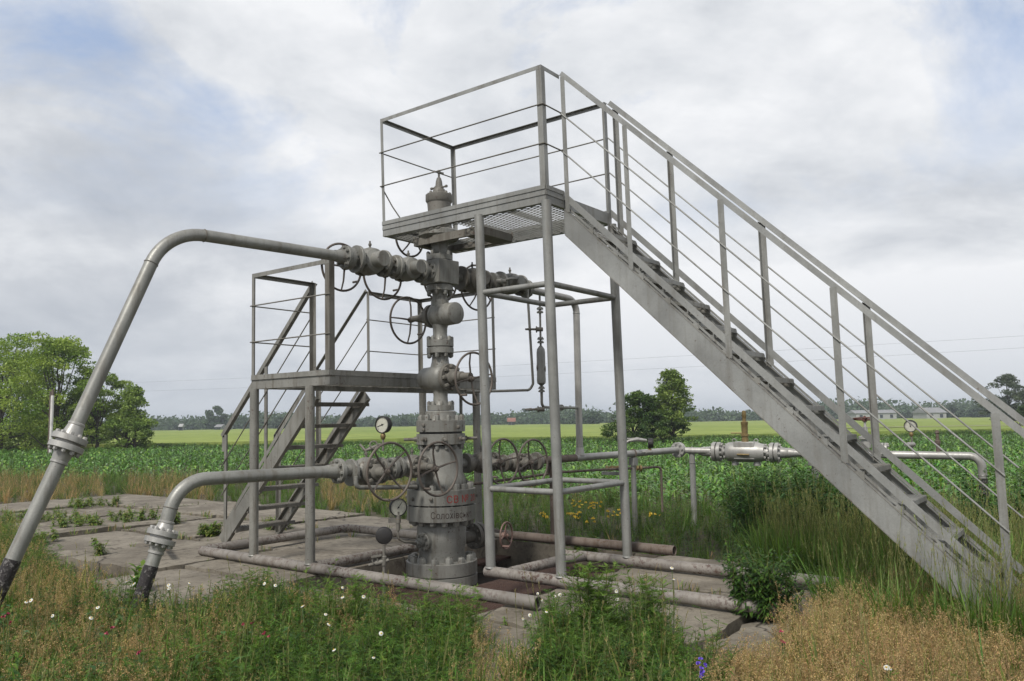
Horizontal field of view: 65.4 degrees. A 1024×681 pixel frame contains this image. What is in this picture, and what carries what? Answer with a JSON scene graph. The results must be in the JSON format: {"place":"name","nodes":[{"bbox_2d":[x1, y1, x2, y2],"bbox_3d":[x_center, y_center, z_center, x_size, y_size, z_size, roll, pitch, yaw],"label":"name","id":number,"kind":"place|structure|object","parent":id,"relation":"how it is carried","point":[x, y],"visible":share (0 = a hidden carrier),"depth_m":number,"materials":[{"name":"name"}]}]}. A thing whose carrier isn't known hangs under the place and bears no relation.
{"place":"outdoors","nodes":[
{"label":"outdoors","id":0,"kind":"place"},
{"bbox_2d":[1,499,741,655],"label":"joint grass","id":1,"kind":"structure","parent":0,"point":[208,516],"depth_m":11.48,"materials":[{"name":"green plant"}]},
{"bbox_2d":[472,572,497,585],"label":"cellar floor","id":2,"kind":"structure","parent":0,"point":[481,578],"depth_m":10.33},
{"bbox_2d":[0,460,1022,550],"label":"dry grass","id":3,"kind":"structure","parent":0,"point":[330,498],"depth_m":19.82,"materials":[{"name":"plant"}]},
{"bbox_2d":[0,429,1023,679],"bbox_3d":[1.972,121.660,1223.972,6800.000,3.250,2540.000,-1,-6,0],"label":"ground","id":4,"kind":"structure","parent":0,"point":[694,549],"depth_m":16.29,"materials":[{"name":"green plant"}]},
{"bbox_2d":[1,612,11,669],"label":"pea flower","id":5,"kind":"object","parent":4,"relation":"on","point":[3,616],"visible":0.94,"depth_m":5.24,"materials":[{"name":"green plant"}]},
{"bbox_2d":[0,332,53,450],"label":"leafy tree","id":6,"kind":"object","parent":4,"relation":"on","point":[9,364],"visible":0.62,"depth_m":54.31,"materials":[{"name":"green plant"}]},
{"bbox_2d":[0,350,71,450],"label":"leafy tree","id":7,"kind":"object","parent":4,"relation":"on","point":[14,395],"visible":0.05,"depth_m":59.23,"materials":[{"name":"green plant"}]},
{"bbox_2d":[0,499,95,515],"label":"concrete slab","id":8,"kind":"structure","parent":4,"relation":"on","point":[18,506],"depth_m":16.52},
{"bbox_2d":[47,389,53,453],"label":"marker post","id":9,"kind":"object","parent":4,"relation":"on","point":[51,413],"visible":0.77,"depth_m":45.80,"materials":[{"name":"metal"}]},
{"bbox_2d":[0,330,122,449],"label":"leafy tree","id":10,"kind":"object","parent":4,"relation":"on","point":[67,350],"visible":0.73,"depth_m":52.15,"materials":[{"name":"green plant"}]},
{"bbox_2d":[12,519,113,539],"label":"concrete slab","id":11,"kind":"structure","parent":4,"relation":"on","point":[65,532],"depth_m":12.79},
{"bbox_2d":[1,506,76,524],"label":"weeds","id":12,"kind":"object","parent":11,"relation":"on","point":[56,514],"visible":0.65,"depth_m":14.20,"materials":[{"name":"green plant"}]},
{"bbox_2d":[49,512,104,527],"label":"weeds","id":13,"kind":"object","parent":11,"relation":"on","point":[94,521],"visible":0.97,"depth_m":13.13,"materials":[{"name":"green plant"}]},
{"bbox_2d":[51,606,99,667],"bbox_3d":[-2.980,2.105,5.429,0.288,0.552,0.114,-1,-6,0],"label":"chamomile","id":14,"kind":"object","parent":4,"relation":"on","point":[90,618],"visible":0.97,"depth_m":5.41,"materials":[{"name":"white plant"}]},
{"bbox_2d":[12,505,141,519],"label":"concrete slab","id":15,"kind":"structure","parent":4,"relation":"on","point":[93,510],"depth_m":15.63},
{"bbox_2d":[67,494,121,508],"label":"weeds","id":16,"kind":"object","parent":15,"relation":"on","point":[81,502],"visible":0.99,"depth_m":16.36,"materials":[{"name":"green plant"}]},
{"bbox_2d":[68,387,118,443],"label":"leafy tree","id":17,"kind":"object","parent":4,"relation":"on","point":[103,441],"visible":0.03,"depth_m":61.69,"materials":[{"name":"green plant"}]},
{"bbox_2d":[59,367,146,447],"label":"leafy tree","id":18,"kind":"object","parent":4,"relation":"on","point":[112,379],"visible":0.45,"depth_m":53.58,"materials":[{"name":"green plant"}]},
{"bbox_2d":[31,531,175,563],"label":"concrete slab","id":19,"kind":"structure","parent":4,"relation":"on","point":[120,539],"depth_m":11.44,"materials":[{"name":"concrete"}]},
{"bbox_2d":[7,527,58,548],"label":"weeds","id":20,"kind":"object","parent":19,"relation":"on","point":[53,537],"visible":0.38,"depth_m":11.40,"materials":[{"name":"green plant"}]},
{"bbox_2d":[104,626,114,666],"bbox_3d":[-2.593,2.095,5.131,0.026,0.500,0.062,-5,-7,39],"label":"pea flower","id":21,"kind":"object","parent":4,"relation":"on","point":[111,627],"visible":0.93,"depth_m":5.14,"materials":[{"name":"green plant"}]},
{"bbox_2d":[63,494,166,504],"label":"concrete slab","id":22,"kind":"structure","parent":4,"relation":"on","point":[128,497],"depth_m":18.25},
{"bbox_2d":[100,383,158,451],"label":"leafy bush","id":23,"kind":"object","parent":4,"relation":"on","point":[133,398],"visible":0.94,"depth_m":52.39,"materials":[{"name":"green plant"}]},
{"bbox_2d":[84,512,209,530],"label":"concrete slab","id":24,"kind":"structure","parent":4,"relation":"on","point":[134,523],"depth_m":13.75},
{"bbox_2d":[106,507,158,522],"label":"weeds","id":25,"kind":"object","parent":24,"relation":"on","point":[141,516],"visible":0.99,"depth_m":13.93,"materials":[{"name":"green plant"}]},
{"bbox_2d":[101,498,217,512],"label":"concrete slab","id":26,"kind":"structure","parent":4,"relation":"on","point":[151,504],"depth_m":16.66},
{"bbox_2d":[64,540,272,575],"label":"concrete slab","id":27,"kind":"structure","parent":4,"relation":"on","point":[181,554],"depth_m":9.99,"materials":[{"name":"concrete"}]},
{"bbox_2d":[87,536,111,555],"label":"weeds","id":28,"kind":"object","parent":27,"relation":"on","point":[99,549],"visible":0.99,"depth_m":10.30,"materials":[{"name":"green plant"}]},
{"bbox_2d":[80,569,261,609],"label":"concrete slab","id":29,"kind":"structure","parent":4,"relation":"on","point":[193,578],"depth_m":8.42,"materials":[{"name":"concrete"}]},
{"bbox_2d":[122,559,152,591],"bbox_3d":[-3.749,2.375,8.002,0.314,0.293,0.351,-1,-6,0],"label":"dock plant","id":30,"kind":"object","parent":29,"relation":"on","point":[138,572],"visible":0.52,"depth_m":8.00,"materials":[{"name":"green plant"}]},
{"bbox_2d":[121,518,268,539],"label":"concrete slab","id":31,"kind":"structure","parent":4,"relation":"on","point":[189,528],"depth_m":12.80,"materials":[{"name":"concrete"}]},
{"bbox_2d":[153,501,260,517],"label":"concrete slab","id":32,"kind":"structure","parent":4,"relation":"on","point":[216,508],"depth_m":15.42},
{"bbox_2d":[201,405,228,429],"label":"distant tree","id":33,"kind":"object","parent":4,"relation":"on","point":[221,418],"visible":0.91,"depth_m":282.58,"materials":[{"name":"green plant"}]},
{"bbox_2d":[125,458,347,620],"bbox_3d":[-2.537,1.925,7.468,0.260,1.526,2.235,-6,-8,43],"label":"flow pipe","id":34,"kind":"object","parent":4,"relation":"on","point":[163,534],"visible":0.98,"depth_m":7.11,"materials":[{"name":"metal"}]},
{"bbox_2d":[268,416,288,428],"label":"distant tree","id":35,"kind":"object","parent":4,"relation":"on","point":[275,423],"visible":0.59,"depth_m":282.19,"materials":[{"name":"green plant"}]},
{"bbox_2d":[192,525,365,549],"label":"concrete slab","id":36,"kind":"structure","parent":4,"relation":"on","point":[266,532],"depth_m":11.69,"materials":[{"name":"concrete"}]},
{"bbox_2d":[196,520,222,536],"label":"weeds","id":37,"kind":"object","parent":36,"relation":"on","point":[214,528],"visible":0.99,"depth_m":11.90,"materials":[{"name":"green plant"}]},
{"bbox_2d":[198,260,541,609],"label":"access platform","id":38,"kind":"structure","parent":36,"relation":"on","point":[312,380],"depth_m":9.90,"materials":[{"name":"paint"}]},
{"bbox_2d":[216,508,364,524],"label":"concrete slab","id":39,"kind":"structure","parent":4,"relation":"on","point":[299,515],"depth_m":14.16,"materials":[{"name":"concrete"}]},
{"bbox_2d":[185,537,418,591],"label":"concrete slab","id":40,"kind":"structure","parent":4,"relation":"on","point":[338,547],"depth_m":9.54,"materials":[{"name":"concrete"}]},
{"bbox_2d":[154,583,457,673],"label":"concrete slab","id":41,"kind":"structure","parent":4,"relation":"on","point":[322,612],"depth_m":7.18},
{"bbox_2d":[223,566,270,604],"bbox_3d":[-2.396,2.240,7.245,0.462,0.372,0.241,-1,-6,0],"label":"feathery weed","id":42,"kind":"object","parent":41,"relation":"on","point":[244,578],"visible":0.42,"depth_m":7.22,"materials":[{"name":"green plant"}]},
{"bbox_2d":[309,571,370,626],"bbox_3d":[-1.351,2.125,6.491,0.445,0.462,0.593,-5,-7,39],"label":"feathery weed","id":43,"kind":"object","parent":41,"relation":"on","point":[356,596],"visible":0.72,"depth_m":6.44,"materials":[{"name":"green plant"}]},
{"bbox_2d":[0,603,649,680],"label":"broad weeds","id":44,"kind":"object","parent":4,"relation":"on","point":[119,651],"visible":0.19,"depth_m":5.42,"materials":[{"name":"green plant"}]},
{"bbox_2d":[293,516,416,534],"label":"concrete slab","id":45,"kind":"structure","parent":4,"relation":"on","point":[373,521],"depth_m":13.25,"materials":[{"name":"concrete"}]},
{"bbox_2d":[395,418,408,426],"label":"distant tree","id":46,"kind":"object","parent":4,"relation":"on","point":[402,422],"visible":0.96,"depth_m":282.23,"materials":[{"name":"green plant"}]},
{"bbox_2d":[0,516,867,680],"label":"leafy weeds","id":47,"kind":"object","parent":4,"relation":"on","point":[368,673],"visible":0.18,"depth_m":5.58,"materials":[{"name":"green plant"}]},
{"bbox_2d":[356,527,517,551],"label":"concrete slab","id":48,"kind":"structure","parent":4,"relation":"on","point":[393,539],"depth_m":11.27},
{"bbox_2d":[289,539,659,616],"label":"cellar wall","id":49,"kind":"structure","parent":4,"relation":"in","point":[519,552],"depth_m":10.68,"materials":[{"name":"concrete"}]},
{"bbox_2d":[341,555,617,615],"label":"concrete slab","id":50,"kind":"structure","parent":49,"relation":"on","point":[508,585],"depth_m":8.87,"materials":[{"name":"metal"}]},
{"bbox_2d":[368,527,391,598],"bbox_3d":[-1.398,2.366,8.485,0.253,0.744,0.107,0,-6,-8],"label":"cellar gauge","id":51,"kind":"object","parent":50,"relation":"on","point":[383,535],"visible":0.98,"depth_m":8.49,"materials":[{"name":"paint"}]},
{"bbox_2d":[321,171,547,585],"bbox_3d":[-0.727,0.380,9.626,1.316,4.896,3.200,-5,-7,39],"label":"wellhead","id":52,"kind":"object","parent":50,"relation":"on","point":[441,496],"visible":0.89,"depth_m":9.14,"materials":[{"name":"paint"}]},
{"bbox_2d":[0,229,353,606],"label":"flow pipe","id":53,"kind":"object","parent":52,"relation":"attached to","point":[66,443],"visible":1,"depth_m":6.66,"materials":[{"name":"metal"}]},
{"bbox_2d":[459,277,533,413],"bbox_3d":[-0.185,0.054,10.067,1.092,1.793,0.119,2,-6,-30],"label":"impulse tube","id":54,"kind":"object","parent":52,"relation":"attached to","point":[500,281],"visible":0.71,"depth_m":10.25,"materials":[{"name":"paint"}]},
{"bbox_2d":[533,288,584,455],"bbox_3d":[0.590,0.445,11.032,0.138,2.310,1.149,-6,-8,44],"label":"riser pipe","id":55,"kind":"object","parent":52,"relation":"attached to","point":[577,372],"visible":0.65,"depth_m":11.33,"materials":[{"name":"silver metal"}]},
{"bbox_2d":[525,295,578,412],"bbox_3d":[0.633,0.212,10.760,0.236,1.514,1.436,-4,-7,33],"label":"sampling line","id":56,"kind":"object","parent":55,"relation":"attached to","point":[541,372],"visible":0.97,"depth_m":10.22,"materials":[{"name":"paint"}]},
{"bbox_2d":[494,529,676,555],"bbox_3d":[0.481,2.436,9.794,3.300,0.109,0.110,-5,-7,37],"label":"loose pipe","id":57,"kind":"object","parent":49,"relation":"on","point":[660,549],"visible":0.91,"depth_m":9.37,"materials":[{"name":"metal"}]},
{"bbox_2d":[571,536,601,551],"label":"weeds","id":58,"kind":"object","parent":49,"relation":"on","point":[586,548],"visible":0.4,"depth_m":9.60,"materials":[{"name":"green plant"}]},
{"bbox_2d":[0,429,1015,452],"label":"field margin weeds","id":59,"kind":"object","parent":4,"relation":"on","point":[919,434],"visible":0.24,"depth_m":54.19,"materials":[{"name":"green plant"}]},
{"bbox_2d":[0,468,1015,558],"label":"leafy weeds","id":60,"kind":"object","parent":4,"relation":"on","point":[617,511],"visible":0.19,"depth_m":13.15,"materials":[{"name":"green plant"}]},
{"bbox_2d":[0,522,1022,680],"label":"short grass","id":61,"kind":"structure","parent":4,"relation":"on","point":[445,662],"depth_m":5.57,"materials":[{"name":"green plant"}]},
{"bbox_2d":[0,516,1023,680],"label":"dry seed weeds","id":62,"kind":"object","parent":4,"relation":"on","point":[899,645],"visible":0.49,"depth_m":5.28,"materials":[{"name":"beige plant"}]},
{"bbox_2d":[0,498,1023,680],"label":"tall stalks","id":63,"kind":"object","parent":4,"relation":"on","point":[619,676],"visible":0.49,"depth_m":5.42,"materials":[{"name":"green plant"}]},
{"bbox_2d":[0,514,1023,680],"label":"feathery weeds","id":64,"kind":"object","parent":4,"relation":"on","point":[299,674],"visible":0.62,"depth_m":5.41,"materials":[{"name":"green plant"}]},
{"bbox_2d":[0,432,1023,481],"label":"corn field","id":65,"kind":"structure","parent":4,"relation":"on","point":[1013,443],"depth_m":36.45,"materials":[{"name":"green plant"}]},
{"bbox_2d":[2,396,1021,430],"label":"tree line","id":66,"kind":"object","parent":4,"relation":"on","point":[904,409],"visible":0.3,"depth_m":305.16,"materials":[{"name":"green plant"}]},
{"bbox_2d":[3,468,1021,559],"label":"feathery weeds","id":67,"kind":"object","parent":4,"relation":"on","point":[603,503],"visible":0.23,"depth_m":13.11,"materials":[{"name":"green plant"}]},
{"bbox_2d":[347,619,722,680],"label":"concrete slab","id":68,"kind":"structure","parent":4,"relation":"on","point":[518,633],"depth_m":6.09,"materials":[{"name":"concrete"}]},
{"bbox_2d":[451,583,487,639],"bbox_3d":[-0.324,2.051,5.972,0.316,0.475,0.306,-1,-6,0],"label":"feathery weed","id":69,"kind":"object","parent":68,"relation":"on","point":[472,620],"visible":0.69,"depth_m":5.95,"materials":[{"name":"green plant"}]},
{"bbox_2d":[547,463,554,544],"bbox_3d":[0.558,2.254,10.777,0.102,1.189,0.100,-6,-7,41],"label":"pipe support","id":70,"kind":"object","parent":4,"relation":"on","point":[549,471],"visible":0.28,"depth_m":10.75,"materials":[{"name":"paint"}]},
{"bbox_2d":[566,511,581,535],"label":"ragwort","id":71,"kind":"object","parent":4,"relation":"on","point":[577,517],"visible":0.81,"depth_m":11.79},
{"bbox_2d":[560,415,596,423],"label":"distant tree","id":72,"kind":"object","parent":4,"relation":"on","point":[572,420],"visible":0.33,"depth_m":246.95,"materials":[{"name":"green plant"}]},
{"bbox_2d":[582,411,603,423],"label":"distant tree","id":73,"kind":"object","parent":4,"relation":"on","point":[592,416],"visible":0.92,"depth_m":237.59,"materials":[{"name":"green plant"}]},
{"bbox_2d":[588,501,601,527],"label":"ragwort","id":74,"kind":"object","parent":4,"relation":"on","point":[594,510],"visible":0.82,"depth_m":12.17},
{"bbox_2d":[472,580,756,657],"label":"concrete slab","id":75,"kind":"structure","parent":4,"relation":"on","point":[732,620],"depth_m":6.66,"materials":[{"name":"concrete"}]},
{"bbox_2d":[558,548,623,636],"bbox_3d":[0.598,1.942,6.115,0.518,0.691,0.392,-4,-6,25],"label":"feathery weed","id":76,"kind":"object","parent":75,"relation":"on","point":[591,595],"visible":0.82,"depth_m":6.08,"materials":[{"name":"green plant"}]},
{"bbox_2d":[614,563,675,635],"bbox_3d":[1.014,1.992,5.997,0.448,0.556,0.572,-1,-6,0],"label":"feathery weed","id":77,"kind":"object","parent":75,"relation":"on","point":[648,592],"visible":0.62,"depth_m":5.97,"materials":[{"name":"green plant"}]},
{"bbox_2d":[232,457,1023,511],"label":"corn field","id":78,"kind":"structure","parent":4,"relation":"on","point":[704,483],"depth_m":19.27,"materials":[{"name":"green plant"}]},
{"bbox_2d":[628,449,637,534],"bbox_3d":[1.864,2.310,12.183,0.144,1.305,0.100,-6,-7,41],"label":"pipe support","id":79,"kind":"object","parent":4,"relation":"on","point":[633,462],"visible":0.74,"depth_m":12.16,"materials":[{"name":"silver metal"}]},
{"bbox_2d":[473,465,663,511],"bbox_3d":[0.857,2.226,11.533,3.498,0.745,0.370,3,-7,-33],"label":"impulse tube","id":80,"kind":"object","parent":79,"relation":"attached to","point":[606,469],"visible":0.95,"depth_m":12.05,"materials":[{"name":"paint"}]},
{"bbox_2d":[600,390,672,444],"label":"leafy bush","id":81,"kind":"object","parent":4,"relation":"on","point":[637,400],"visible":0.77,"depth_m":49.20,"materials":[{"name":"green plant"}]},
{"bbox_2d":[644,411,694,443],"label":"leafy bush","id":82,"kind":"object","parent":4,"relation":"on","point":[668,423],"visible":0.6,"depth_m":49.21,"materials":[{"name":"green plant"}]},
{"bbox_2d":[645,368,698,433],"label":"leafy tree","id":83,"kind":"object","parent":4,"relation":"on","point":[671,384],"visible":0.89,"depth_m":50.34,"materials":[{"name":"green plant"}]},
{"bbox_2d":[689,446,696,525],"bbox_3d":[2.946,2.373,12.977,0.112,1.296,0.110,5,-8,-45],"label":"pipe support","id":84,"kind":"object","parent":4,"relation":"on","point":[692,462],"visible":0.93,"depth_m":12.94,"materials":[{"name":"silver metal"}]},
{"bbox_2d":[379,64,1023,616],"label":"access platform","id":85,"kind":"structure","parent":4,"relation":"on","point":[871,486],"depth_m":7.85,"materials":[{"name":"silver metal"}]},
{"bbox_2d":[597,555,805,602],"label":"concrete slab","id":86,"kind":"structure","parent":4,"relation":"on","point":[706,583],"depth_m":8.20,"materials":[{"name":"concrete"}]},
{"bbox_2d":[696,657,706,679],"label":"larkspur","id":87,"kind":"object","parent":4,"relation":"on","point":[702,671],"visible":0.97,"depth_m":4.35,"materials":[{"name":"purple plant"}]},
{"bbox_2d":[792,586,827,603],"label":"concrete slab","id":88,"kind":"structure","parent":4,"relation":"on","point":[807,593],"depth_m":7.42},
{"bbox_2d":[808,462,818,477],"bbox_3d":[4.614,2.335,12.104,0.160,1.152,0.120,-1,-6,0],"label":"pipe support","id":89,"kind":"object","parent":4,"relation":"on","point":[809,464],"visible":0.03,"depth_m":12.11,"materials":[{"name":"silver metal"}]},
{"bbox_2d":[544,442,988,509],"bbox_3d":[3.457,2.236,11.848,6.248,1.391,2.615,-1,-6,0],"label":"flow pipe","id":90,"kind":"object","parent":89,"relation":"on","point":[678,449],"visible":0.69,"depth_m":11.44,"materials":[{"name":"metal"}]},
{"bbox_2d":[642,438,652,453],"bbox_3d":[2.078,1.621,12.252,0.181,0.243,0.156,-2,-6,7],"label":"valve","id":91,"kind":"object","parent":90,"relation":"attached to","point":[650,446],"visible":1,"depth_m":12.20,"materials":[{"name":"paint"}]},
{"bbox_2d":[627,437,646,442],"bbox_3d":[1.888,1.529,12.207,0.348,0.101,0.064,-1,-6,0],"label":"lever cock","id":92,"kind":"object","parent":91,"relation":"attached to","point":[636,439],"visible":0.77,"depth_m":12.19,"materials":[{"name":"silver metal"}]},
{"bbox_2d":[698,410,794,465],"bbox_3d":[3.687,1.544,12.642,1.501,0.872,0.338,-4,-6,29],"label":"ball valve","id":93,"kind":"object","parent":90,"relation":"attached to","point":[736,452],"visible":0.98,"depth_m":12.53,"materials":[{"name":"silver metal"}]},
{"bbox_2d":[852,416,870,447],"bbox_3d":[5.232,1.330,11.819,0.341,0.513,0.339,-1,-6,0],"label":"stem valve","id":94,"kind":"object","parent":90,"relation":"on","point":[864,419],"visible":0.71,"depth_m":11.77,"materials":[{"name":"silver paint"}]},
{"bbox_2d":[904,420,917,450],"bbox_3d":[5.766,1.385,11.536,0.176,0.474,0.175,-5,-7,38],"label":"pressure gauge","id":95,"kind":"object","parent":90,"relation":"attached to","point":[909,428],"visible":0.88,"depth_m":11.55,"materials":[{"name":"paint"}]},
{"bbox_2d":[935,430,940,451],"bbox_3d":[6.056,1.433,11.355,0.077,0.310,0.077,-1,-6,0],"label":"vent plug","id":96,"kind":"object","parent":90,"relation":"on","point":[937,441],"visible":0.93,"depth_m":11.34,"materials":[{"name":"paint"}]},
{"bbox_2d":[703,603,981,679],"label":"concrete slab","id":97,"kind":"structure","parent":4,"relation":"on","point":[759,626],"depth_m":6.19,"materials":[{"name":"concrete"}]},
{"bbox_2d":[715,538,819,623],"bbox_3d":[2.103,2.008,6.763,0.766,0.622,0.861,-1,-6,0],"label":"bushy weed","id":98,"kind":"object","parent":97,"relation":"on","point":[762,588],"visible":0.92,"depth_m":6.63,"materials":[{"name":"green plant"}]},
{"bbox_2d":[711,451,1023,548],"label":"rank weeds","id":99,"kind":"object","parent":4,"relation":"on","point":[739,497],"visible":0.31,"depth_m":10.53,"materials":[{"name":"green plant"}]},
{"bbox_2d":[719,473,1023,663],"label":"tall grass","id":100,"kind":"structure","parent":4,"relation":"on","point":[812,548],"depth_m":7.18,"materials":[{"name":"green plant"}]},
{"bbox_2d":[846,410,896,418],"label":"barn","id":101,"kind":"structure","parent":4,"relation":"on","point":[887,414],"depth_m":267.20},
{"bbox_2d":[912,407,946,418],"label":"barn","id":102,"kind":"structure","parent":4,"relation":"on","point":[935,412],"depth_m":258.02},
{"bbox_2d":[943,404,965,417],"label":"distant tree","id":103,"kind":"object","parent":4,"relation":"on","point":[958,413],"visible":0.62,"depth_m":267.95,"materials":[{"name":"green plant"}]},
{"bbox_2d":[966,405,990,417],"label":"distant tree","id":104,"kind":"object","parent":4,"relation":"on","point":[973,412],"visible":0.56,"depth_m":256.62,"materials":[{"name":"green plant"}]},
{"bbox_2d":[971,373,1023,420],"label":"leafy tree","id":105,"kind":"object","parent":4,"relation":"on","point":[1008,380],"visible":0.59,"depth_m":119.11,"materials":[{"name":"green plant"}]},
{"bbox_2d":[1011,405,1023,425],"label":"leafy bush","id":106,"kind":"object","parent":4,"relation":"on","point":[1020,409],"visible":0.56,"depth_m":69.53,"materials":[{"name":"green plant"}]},
{"bbox_2d":[0,0,1023,420],"label":"sky","id":107,"kind":"structure","parent":0,"point":[884,139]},
{"bbox_2d":[4,417,1023,449],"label":"barley field","id":108,"kind":"structure","parent":0,"point":[521,431],"depth_m":86.13,"materials":[{"name":"plant"}]},
{"bbox_2d":[104,336,1012,383],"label":"power wire","id":109,"kind":"object","parent":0,"point":[653,357],"visible":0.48,"depth_m":106.43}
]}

